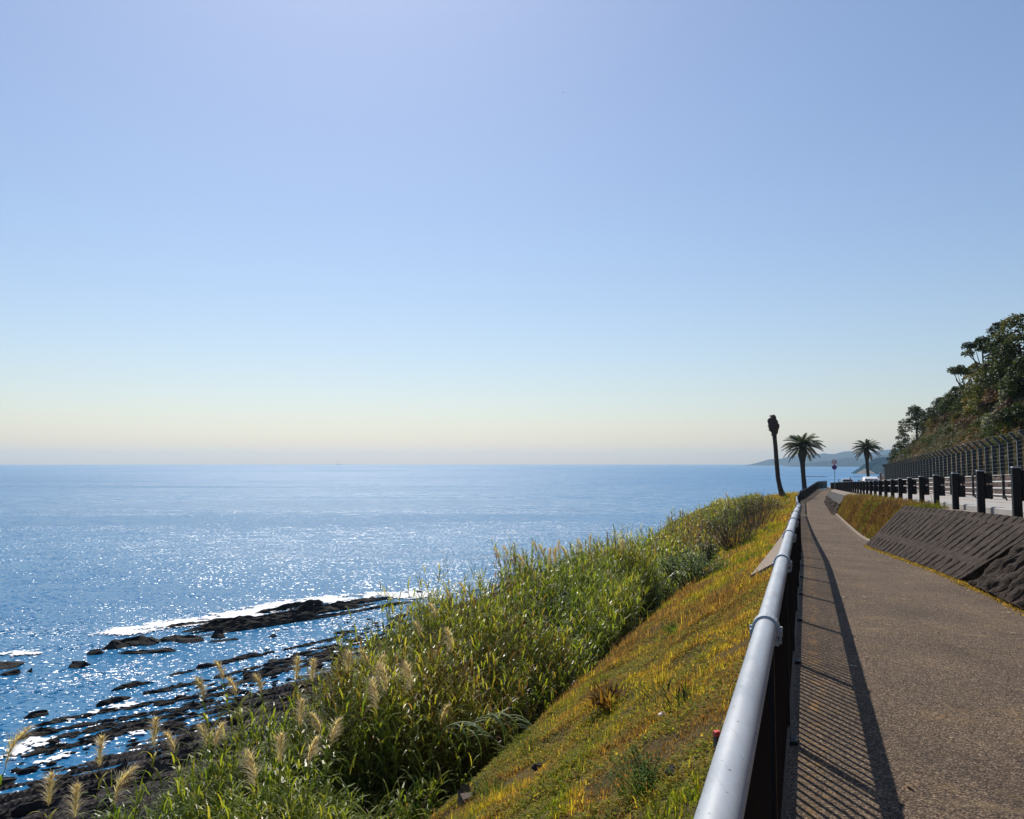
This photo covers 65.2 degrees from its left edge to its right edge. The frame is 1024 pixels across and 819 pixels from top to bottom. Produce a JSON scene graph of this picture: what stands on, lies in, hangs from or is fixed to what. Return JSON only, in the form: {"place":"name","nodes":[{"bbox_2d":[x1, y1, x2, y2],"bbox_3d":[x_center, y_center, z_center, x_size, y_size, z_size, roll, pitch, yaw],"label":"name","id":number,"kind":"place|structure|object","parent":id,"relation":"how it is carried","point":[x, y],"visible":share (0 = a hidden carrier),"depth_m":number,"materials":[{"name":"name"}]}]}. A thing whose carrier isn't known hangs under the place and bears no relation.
{"place":"outdoors","nodes":[
{"label":"outdoors","id":0,"kind":"place"},
{"bbox_2d":[0,573,540,818],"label":"beach","id":1,"kind":"structure","parent":0,"point":[15,799],"depth_m":38.34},
{"bbox_2d":[23,710,48,718],"bbox_3d":[-27.698,17.959,46.500,0.829,0.902,1.200,-3,-5,40],"label":"rock ledge","id":2,"kind":"object","parent":1,"relation":"on","point":[36,714],"visible":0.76,"depth_m":46.35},
{"bbox_2d":[0,600,472,818],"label":"shore rubble","id":3,"kind":"object","parent":1,"relation":"on","point":[273,669],"visible":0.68,"depth_m":45.95,"materials":[{"name":"stone"}]},
{"bbox_2d":[182,597,393,632],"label":"rock ledge","id":4,"kind":"object","parent":1,"relation":"on","point":[308,607],"visible":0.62,"depth_m":78.28,"materials":[{"name":"stone"}]},
{"bbox_2d":[200,601,412,635],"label":"rock ledge","id":5,"kind":"object","parent":1,"relation":"on","point":[269,624],"visible":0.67,"depth_m":74.25,"materials":[{"name":"stone"}]},
{"bbox_2d":[0,465,883,818],"bbox_3d":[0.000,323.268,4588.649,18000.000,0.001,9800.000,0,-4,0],"label":"sea","id":6,"kind":"structure","parent":0,"point":[86,551],"depth_m":146.47,"materials":[{"name":"liquid"}]},
{"bbox_2d":[0,661,24,669],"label":"rock ledge","id":7,"kind":"object","parent":6,"relation":"in","point":[9,664],"visible":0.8,"depth_m":57.63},
{"bbox_2d":[101,635,161,649],"bbox_3d":[-30.844,19.028,65.009,4.830,1.254,2.630,2,-5,-32],"label":"rock ledge","id":8,"kind":"object","parent":6,"relation":"in","point":[141,640],"visible":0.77,"depth_m":64.42,"materials":[{"name":"stone"}]},
{"bbox_2d":[118,647,175,653],"bbox_3d":[-28.348,18.998,62.087,4.218,0.921,1.008,1,-4,-13],"label":"rock ledge","id":9,"kind":"object","parent":6,"relation":"in","point":[164,650],"visible":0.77,"depth_m":61.88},
{"bbox_2d":[159,635,203,642],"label":"rock ledge","id":10,"kind":"object","parent":6,"relation":"in","point":[186,638],"visible":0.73,"depth_m":65.93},
{"bbox_2d":[161,618,223,628],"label":"rock ledge","id":11,"kind":"object","parent":6,"relation":"in","point":[182,624],"visible":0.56,"depth_m":72.32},
{"bbox_2d":[0,590,435,766],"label":"foam","id":12,"kind":"object","parent":6,"relation":"on","point":[123,631],"visible":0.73,"depth_m":72.84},
{"bbox_2d":[221,613,314,630],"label":"rock ledge","id":13,"kind":"object","parent":6,"relation":"in","point":[276,620],"visible":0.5,"depth_m":73.32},
{"bbox_2d":[189,603,375,633],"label":"rock ledge","id":14,"kind":"object","parent":6,"relation":"in","point":[285,615],"visible":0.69,"depth_m":75.11,"materials":[{"name":"stone"}]},
{"bbox_2d":[254,599,322,613],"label":"rock ledge","id":15,"kind":"object","parent":6,"relation":"in","point":[288,606],"visible":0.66,"depth_m":80.48,"materials":[{"name":"stone"}]},
{"bbox_2d":[0,0,1023,464],"label":"sky","id":16,"kind":"structure","parent":0,"point":[233,232],"materials":[{"name":"blue"}]},
{"bbox_2d":[317,410,1023,818],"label":"ground","id":17,"kind":"structure","parent":0,"point":[655,744],"depth_m":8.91,"materials":[{"name":"green plant"}]},
{"bbox_2d":[0,722,37,785],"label":"flowering reed","id":18,"kind":"object","parent":17,"relation":"on","point":[13,744],"visible":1,"depth_m":12.71,"materials":[{"name":"beige plant"}]},
{"bbox_2d":[29,768,63,818],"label":"flowering reed","id":19,"kind":"object","parent":17,"relation":"on","point":[49,779],"visible":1,"depth_m":13.12,"materials":[{"name":"beige plant"}]},
{"bbox_2d":[65,780,87,818],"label":"flowering reed","id":20,"kind":"object","parent":17,"relation":"on","point":[76,795],"visible":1,"depth_m":12.61,"materials":[{"name":"beige plant"}]},
{"bbox_2d":[72,732,123,818],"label":"flowering reed","id":21,"kind":"object","parent":17,"relation":"on","point":[100,741],"visible":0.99,"depth_m":13.88,"materials":[{"name":"beige plant"}]},
{"bbox_2d":[93,762,140,818],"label":"flowering reed","id":22,"kind":"object","parent":17,"relation":"on","point":[121,779],"visible":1,"depth_m":13.12,"materials":[{"name":"beige plant"}]},
{"bbox_2d":[134,714,170,816],"bbox_3d":[-6.734,7.622,14.736,0.759,3.926,1.089,-1,-4,13],"label":"flowering reed","id":23,"kind":"object","parent":17,"relation":"on","point":[154,724],"visible":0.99,"depth_m":14.87,"materials":[{"name":"beige plant"}]},
{"bbox_2d":[161,728,198,798],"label":"flowering reed","id":24,"kind":"object","parent":17,"relation":"on","point":[170,738],"visible":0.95,"depth_m":15.59,"materials":[{"name":"beige plant"}]},
{"bbox_2d":[193,675,218,795],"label":"flowering reed","id":25,"kind":"object","parent":17,"relation":"on","point":[199,681],"visible":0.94,"depth_m":16.42,"materials":[{"name":"beige plant"}]},
{"bbox_2d":[196,722,223,815],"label":"flowering reed","id":26,"kind":"object","parent":17,"relation":"on","point":[202,727],"visible":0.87,"depth_m":15.62,"materials":[{"name":"beige plant"}]},
{"bbox_2d":[195,721,227,813],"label":"flowering reed","id":27,"kind":"object","parent":17,"relation":"on","point":[215,736],"visible":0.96,"depth_m":15.39,"materials":[{"name":"beige plant"}]},
{"bbox_2d":[213,657,241,796],"bbox_3d":[-5.791,7.415,16.763,1.097,4.318,0.762,-3,-5,35],"label":"flowering reed","id":28,"kind":"object","parent":17,"relation":"on","point":[219,666],"visible":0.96,"depth_m":16.90,"materials":[{"name":"beige plant"}]},
{"bbox_2d":[226,674,258,779],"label":"flowering reed","id":29,"kind":"object","parent":17,"relation":"on","point":[235,686],"visible":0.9,"depth_m":17.12,"materials":[{"name":"beige plant"}]},
{"bbox_2d":[238,743,275,818],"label":"flowering reed","id":30,"kind":"object","parent":17,"relation":"on","point":[252,764],"visible":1,"depth_m":13.61,"materials":[{"name":"beige plant"}]},
{"bbox_2d":[251,671,272,772],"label":"flowering reed","id":31,"kind":"object","parent":17,"relation":"on","point":[260,683],"visible":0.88,"depth_m":17.90,"materials":[{"name":"beige plant"}]},
{"bbox_2d":[260,729,293,816],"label":"flowering reed","id":32,"kind":"object","parent":17,"relation":"on","point":[280,742],"visible":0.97,"depth_m":14.37,"materials":[{"name":"beige plant"}]},
{"bbox_2d":[280,654,306,747],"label":"flowering reed","id":33,"kind":"object","parent":17,"relation":"on","point":[296,668],"visible":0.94,"depth_m":18.38,"materials":[{"name":"beige plant"}]},
{"bbox_2d":[282,697,317,794],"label":"flowering reed","id":34,"kind":"object","parent":17,"relation":"on","point":[301,708],"visible":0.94,"depth_m":16.38,"materials":[{"name":"beige plant"}]},
{"bbox_2d":[279,733,321,818],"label":"flowering reed","id":35,"kind":"object","parent":17,"relation":"on","point":[310,756],"visible":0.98,"depth_m":14.12,"materials":[{"name":"beige plant"}]},
{"bbox_2d":[300,657,327,783],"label":"flowering reed","id":36,"kind":"object","parent":17,"relation":"on","point":[313,665],"visible":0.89,"depth_m":18.13,"materials":[{"name":"beige plant"}]},
{"bbox_2d":[308,714,343,812],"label":"flowering reed","id":37,"kind":"object","parent":17,"relation":"on","point":[333,732],"visible":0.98,"depth_m":15.13,"materials":[{"name":"beige plant"}]},
{"bbox_2d":[308,710,345,818],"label":"flowering reed","id":38,"kind":"object","parent":17,"relation":"on","point":[318,723],"visible":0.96,"depth_m":15.86,"materials":[{"name":"beige plant"}]},
{"bbox_2d":[331,649,358,790],"bbox_3d":[-3.852,7.472,18.268,0.759,3.983,1.089,-2,-4,24],"label":"flowering reed","id":39,"kind":"object","parent":17,"relation":"on","point":[348,663],"visible":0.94,"depth_m":18.38,"materials":[{"name":"beige plant"}]},
{"bbox_2d":[39,523,683,818],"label":"reeds","id":40,"kind":"object","parent":17,"relation":"on","point":[581,638],"visible":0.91,"depth_m":18.72,"materials":[{"name":"green plant"}]},
{"bbox_2d":[361,677,408,817],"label":"flowering reed","id":41,"kind":"object","parent":17,"relation":"on","point":[376,698],"visible":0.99,"depth_m":16.61,"materials":[{"name":"beige plant"}]},
{"bbox_2d":[371,661,416,810],"bbox_3d":[-2.533,7.297,17.009,1.096,3.945,0.733,0,-4,6],"label":"flowering reed","id":42,"kind":"object","parent":17,"relation":"on","point":[383,674],"visible":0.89,"depth_m":17.12,"materials":[{"name":"beige plant"}]},
{"bbox_2d":[397,658,441,811],"bbox_3d":[-2.037,7.323,16.945,1.096,4.038,0.733,-3,-5,34],"label":"flowering reed","id":43,"kind":"object","parent":17,"relation":"on","point":[410,684],"visible":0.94,"depth_m":17.12,"materials":[{"name":"beige plant"}]},
{"bbox_2d":[409,703,453,815],"bbox_3d":[-1.714,7.900,17.331,1.158,3.086,0.714,-2,-4,31],"label":"flowering reed","id":44,"kind":"object","parent":17,"relation":"on","point":[442,715],"visible":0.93,"depth_m":17.32,"materials":[{"name":"beige plant"}]},
{"bbox_2d":[442,624,470,743],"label":"flowering reed","id":45,"kind":"object","parent":17,"relation":"on","point":[448,637],"visible":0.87,"depth_m":19.14,"materials":[{"name":"beige plant"}]},
{"bbox_2d":[430,721,501,752],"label":"arching reed","id":46,"kind":"object","parent":17,"relation":"on","point":[464,732],"visible":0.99,"depth_m":12.41,"materials":[{"name":"green plant"}]},
{"bbox_2d":[456,780,477,807],"bbox_3d":[-0.555,5.143,10.072,0.325,0.905,0.341,0,-4,0],"label":"rock","id":47,"kind":"object","parent":17,"relation":"on","point":[461,795],"visible":0.43,"depth_m":10.07,"materials":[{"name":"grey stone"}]},
{"bbox_2d":[464,772,519,799],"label":"grass tuft","id":48,"kind":"object","parent":17,"relation":"on","point":[497,784],"visible":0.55,"depth_m":9.10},
{"bbox_2d":[452,707,535,747],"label":"arching reed","id":49,"kind":"object","parent":17,"relation":"on","point":[499,720],"visible":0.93,"depth_m":12.48,"materials":[{"name":"green plant"}]},
{"bbox_2d":[506,733,550,757],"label":"grass tuft","id":50,"kind":"object","parent":17,"relation":"on","point":[524,745],"visible":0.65,"depth_m":11.04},
{"bbox_2d":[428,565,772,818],"bbox_3d":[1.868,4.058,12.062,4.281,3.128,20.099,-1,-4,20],"label":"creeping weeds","id":51,"kind":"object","parent":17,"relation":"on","point":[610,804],"visible":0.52,"depth_m":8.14,"materials":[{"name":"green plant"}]},
{"bbox_2d":[573,676,631,711],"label":"dead clump","id":52,"kind":"object","parent":17,"relation":"on","point":[603,701],"visible":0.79,"depth_m":10.64,"materials":[{"name":"brown plant"}]},
{"bbox_2d":[575,745,682,816],"bbox_3d":[0.871,2.415,5.317,0.776,0.306,0.731,1,-4,-18],"label":"weed bush","id":53,"kind":"object","parent":17,"relation":"on","point":[646,770],"visible":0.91,"depth_m":5.31,"materials":[{"name":"green plant"}]},
{"bbox_2d":[567,493,762,613],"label":"reeds","id":54,"kind":"object","parent":17,"relation":"on","point":[683,534],"visible":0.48,"depth_m":50.78,"materials":[{"name":"green plant"}]},
{"bbox_2d":[636,678,694,712],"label":"weed bush","id":55,"kind":"object","parent":17,"relation":"on","point":[685,694],"visible":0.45,"depth_m":7.56,"materials":[{"name":"green plant"}]},
{"bbox_2d":[552,512,788,700],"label":"grass","id":56,"kind":"structure","parent":17,"relation":"on","point":[764,549],"depth_m":20.21,"materials":[{"name":"plant"}]},
{"bbox_2d":[653,541,730,588],"bbox_3d":[6.946,5.986,30.745,2.919,2.034,2.974,3,-5,-35],"label":"shrub","id":57,"kind":"object","parent":17,"relation":"on","point":[699,572],"visible":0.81,"depth_m":30.47,"materials":[{"name":"green plant"}]},
{"bbox_2d":[693,527,720,569],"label":"shrub","id":58,"kind":"object","parent":17,"relation":"on","point":[708,554],"visible":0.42,"depth_m":45.36,"materials":[{"name":"green plant"}]},
{"bbox_2d":[697,503,771,550],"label":"shrub","id":59,"kind":"object","parent":17,"relation":"on","point":[736,538],"visible":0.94,"depth_m":41.50,"materials":[{"name":"green plant"}]},
{"bbox_2d":[724,489,786,529],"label":"shrub","id":60,"kind":"object","parent":17,"relation":"on","point":[746,512],"visible":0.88,"depth_m":49.57,"materials":[{"name":"green plant"}]},
{"bbox_2d":[714,490,798,555],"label":"grass","id":61,"kind":"structure","parent":17,"relation":"on","point":[791,498],"depth_m":56.90,"materials":[{"name":"plant"}]},
{"bbox_2d":[731,492,789,513],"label":"shrub","id":62,"kind":"object","parent":17,"relation":"on","point":[762,501],"visible":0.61,"depth_m":67.28,"materials":[{"name":"green plant"}]},
{"bbox_2d":[751,528,786,577],"bbox_3d":[10.495,4.728,30.520,0.847,1.548,29.000,-1,-4,20],"label":"concrete apron","id":63,"kind":"object","parent":17,"relation":"on","point":[772,554],"visible":0.15,"depth_m":19.64,"materials":[{"name":"concrete"}]},
{"bbox_2d":[767,415,785,496],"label":"palm tree","id":64,"kind":"object","parent":17,"relation":"on","point":[773,424],"visible":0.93,"depth_m":89.65,"materials":[{"name":"brown plant"}]},
{"bbox_2d":[781,433,826,490],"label":"palm tree","id":65,"kind":"object","parent":17,"relation":"on","point":[802,445],"visible":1,"depth_m":129.26,"materials":[{"name":"green plant"}]},
{"bbox_2d":[824,491,845,514],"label":"retaining wall","id":66,"kind":"structure","parent":17,"relation":"on","point":[832,501],"depth_m":54.66,"materials":[{"name":"grey concrete"}]},
{"bbox_2d":[851,439,882,476],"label":"palm tree","id":67,"kind":"object","parent":17,"relation":"on","point":[866,446],"visible":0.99,"depth_m":164.31,"materials":[{"name":"green plant"}]},
{"bbox_2d":[836,492,950,538],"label":"bank grass","id":68,"kind":"structure","parent":17,"relation":"on","point":[877,509],"depth_m":26.80,"materials":[{"name":"plant"}]},
{"bbox_2d":[892,429,909,458],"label":"tree","id":69,"kind":"object","parent":17,"relation":"on","point":[901,442],"visible":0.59,"depth_m":121.81,"materials":[{"name":"green plant"}]},
{"bbox_2d":[831,489,990,513],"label":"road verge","id":70,"kind":"structure","parent":17,"relation":"on","point":[840,492],"depth_m":59.94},
{"bbox_2d":[830,467,1023,516],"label":"guardrail","id":71,"kind":"object","parent":70,"relation":"on","point":[984,490],"visible":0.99,"depth_m":20.11,"materials":[{"name":"metal"}]},
{"bbox_2d":[897,405,925,438],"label":"tree","id":72,"kind":"object","parent":17,"relation":"on","point":[917,413],"visible":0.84,"depth_m":111.98,"materials":[{"name":"green plant"}]},
{"bbox_2d":[924,397,945,418],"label":"tree","id":73,"kind":"object","parent":17,"relation":"on","point":[936,401],"visible":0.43,"depth_m":96.40,"materials":[{"name":"green plant"}]},
{"bbox_2d":[865,506,1023,581],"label":"retaining wall","id":74,"kind":"structure","parent":17,"relation":"on","point":[965,546],"depth_m":14.69,"materials":[{"name":"concrete"}]},
{"bbox_2d":[878,383,1023,479],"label":"undergrowth","id":75,"kind":"object","parent":17,"relation":"on","point":[908,455],"visible":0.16,"depth_m":77.78,"materials":[{"name":"green plant"}]},
{"bbox_2d":[937,386,965,412],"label":"tree","id":76,"kind":"object","parent":17,"relation":"on","point":[951,398],"visible":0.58,"depth_m":85.28,"materials":[{"name":"green plant"}]},
{"bbox_2d":[895,476,1011,497],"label":"stone wall","id":77,"kind":"structure","parent":17,"relation":"on","point":[993,484],"depth_m":54.34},
{"bbox_2d":[882,429,1023,480],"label":"rockfall fence","id":78,"kind":"object","parent":77,"relation":"on","point":[915,469],"visible":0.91,"depth_m":61.31,"materials":[{"name":"metal"}]},
{"bbox_2d":[947,382,972,415],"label":"tree","id":79,"kind":"object","parent":17,"relation":"on","point":[958,400],"visible":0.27,"depth_m":78.58,"materials":[{"name":"green plant"}]},
{"bbox_2d":[946,364,975,420],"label":"tree","id":80,"kind":"object","parent":17,"relation":"on","point":[961,369],"visible":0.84,"depth_m":80.27,"materials":[{"name":"green plant"}]},
{"bbox_2d":[952,414,976,431],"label":"shrub","id":81,"kind":"object","parent":17,"relation":"on","point":[964,424],"visible":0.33,"depth_m":75.27,"materials":[{"name":"green plant"}]},
{"bbox_2d":[961,363,981,404],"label":"tree","id":82,"kind":"object","parent":17,"relation":"on","point":[969,377],"visible":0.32,"depth_m":76.45,"materials":[{"name":"green plant"}]},
{"bbox_2d":[959,360,1002,411],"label":"tree","id":83,"kind":"object","parent":17,"relation":"on","point":[982,375],"visible":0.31,"depth_m":66.21,"materials":[{"name":"green plant"}]},
{"bbox_2d":[960,336,1008,375],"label":"tree","id":84,"kind":"object","parent":17,"relation":"on","point":[980,341],"visible":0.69,"depth_m":70.26,"materials":[{"name":"green plant"}]},
{"bbox_2d":[980,411,997,429],"bbox_3d":[36.551,1.168,60.077,2.616,2.236,2.714,3,-5,-37],"label":"tree","id":85,"kind":"object","parent":17,"relation":"on","point":[986,418],"visible":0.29,"depth_m":60.04,"materials":[{"name":"green plant"}]},
{"bbox_2d":[969,423,1009,443],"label":"shrub","id":86,"kind":"object","parent":17,"relation":"on","point":[991,432],"visible":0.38,"depth_m":56.85,"materials":[{"name":"green plant"}]},
{"bbox_2d":[976,381,1004,410],"bbox_3d":[39.259,-0.719,64.240,3.273,3.311,3.156,-1,-4,17],"label":"tree","id":87,"kind":"object","parent":17,"relation":"on","point":[992,396],"visible":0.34,"depth_m":64.30,"materials":[{"name":"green plant"}]},
{"bbox_2d":[966,540,1023,609],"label":"rock","id":88,"kind":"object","parent":17,"relation":"on","point":[1002,578],"depth_m":10.75,"materials":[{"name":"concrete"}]},
{"bbox_2d":[977,431,1016,455],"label":"shrub","id":89,"kind":"object","parent":17,"relation":"on","point":[994,441],"visible":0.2,"depth_m":52.95,"materials":[{"name":"green plant"}]},
{"bbox_2d":[977,321,1017,384],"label":"tree","id":90,"kind":"object","parent":17,"relation":"on","point":[992,329],"visible":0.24,"depth_m":66.46,"materials":[{"name":"green plant"}]},
{"bbox_2d":[981,341,1016,392],"bbox_3d":[38.646,-2.560,62.325,3.598,5.738,3.617,0,-4,0],"label":"tree","id":91,"kind":"object","parent":17,"relation":"on","point":[995,378],"visible":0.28,"depth_m":62.36,"materials":[{"name":"green plant"}]},
{"bbox_2d":[984,313,1023,375],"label":"tree","id":92,"kind":"object","parent":17,"relation":"on","point":[1011,322],"visible":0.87,"depth_m":61.43,"materials":[{"name":"green plant"}]},
{"bbox_2d":[990,402,1023,435],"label":"tree","id":93,"kind":"object","parent":17,"relation":"on","point":[1015,411],"visible":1,"depth_m":50.99,"materials":[{"name":"green plant"}]},
{"bbox_2d":[992,398,1021,422],"bbox_3d":[35.068,0.557,55.910,2.777,2.799,2.840,-3,-5,42],"label":"tree","id":94,"kind":"object","parent":17,"relation":"on","point":[1009,403],"visible":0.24,"depth_m":56.01,"materials":[{"name":"green plant"}]},
{"bbox_2d":[993,370,1023,409],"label":"tree","id":95,"kind":"object","parent":17,"relation":"on","point":[1011,396],"visible":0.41,"depth_m":56.91,"materials":[{"name":"green plant"}]},
{"bbox_2d":[994,354,1023,398],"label":"tree","id":96,"kind":"object","parent":17,"relation":"on","point":[1019,361],"visible":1,"depth_m":56.16,"materials":[{"name":"green plant"}]},
{"bbox_2d":[750,449,892,465],"bbox_3d":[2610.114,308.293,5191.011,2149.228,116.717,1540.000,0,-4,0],"label":"hills","id":97,"kind":"structure","parent":0,"point":[785,461],"depth_m":5026.31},
{"bbox_2d":[781,454,892,466],"bbox_3d":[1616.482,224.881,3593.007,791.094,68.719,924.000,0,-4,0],"label":"hills","id":98,"kind":"structure","parent":0,"point":[847,462],"depth_m":3486.68,"materials":[{"name":"blue"}]},
{"bbox_2d":[852,453,901,473],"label":"hills","id":99,"kind":"structure","parent":0,"point":[876,466],"depth_m":1102.82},
{"bbox_2d":[785,488,1023,818],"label":"path","id":100,"kind":"structure","parent":0,"point":[888,716],"depth_m":5.84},
{"bbox_2d":[694,496,803,818],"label":"railing","id":101,"kind":"object","parent":100,"relation":"on","point":[747,776],"visible":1,"depth_m":2.55,"materials":[{"name":"metal"}]},
{"bbox_2d":[797,481,826,503],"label":"railing","id":102,"kind":"object","parent":100,"relation":"on","point":[805,493],"visible":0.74,"depth_m":90.04,"materials":[{"name":"metal"}]},
{"bbox_2d":[835,513,869,543],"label":"path kerb","id":103,"kind":"structure","parent":100,"relation":"on","point":[860,537],"depth_m":27.82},
{"bbox_2d":[864,545,1023,615],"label":"dry moss","id":104,"kind":"object","parent":100,"relation":"on","point":[972,588],"visible":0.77,"depth_m":12.08,"materials":[{"name":"yellow plant"}]},
{"bbox_2d":[859,490,1023,508],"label":"road","id":105,"kind":"structure","parent":0,"point":[1000,502],"depth_m":37.27,"materials":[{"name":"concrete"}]},
{"bbox_2d":[829,486,1023,517],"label":"road kerb","id":106,"kind":"structure","parent":105,"relation":"on","point":[992,509],"depth_m":18.70,"materials":[{"name":"concrete"}]},
{"bbox_2d":[882,473,1010,499],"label":"guard fence","id":107,"kind":"object","parent":105,"relation":"on","point":[1003,494],"visible":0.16,"depth_m":41.90,"materials":[{"name":"metal"}]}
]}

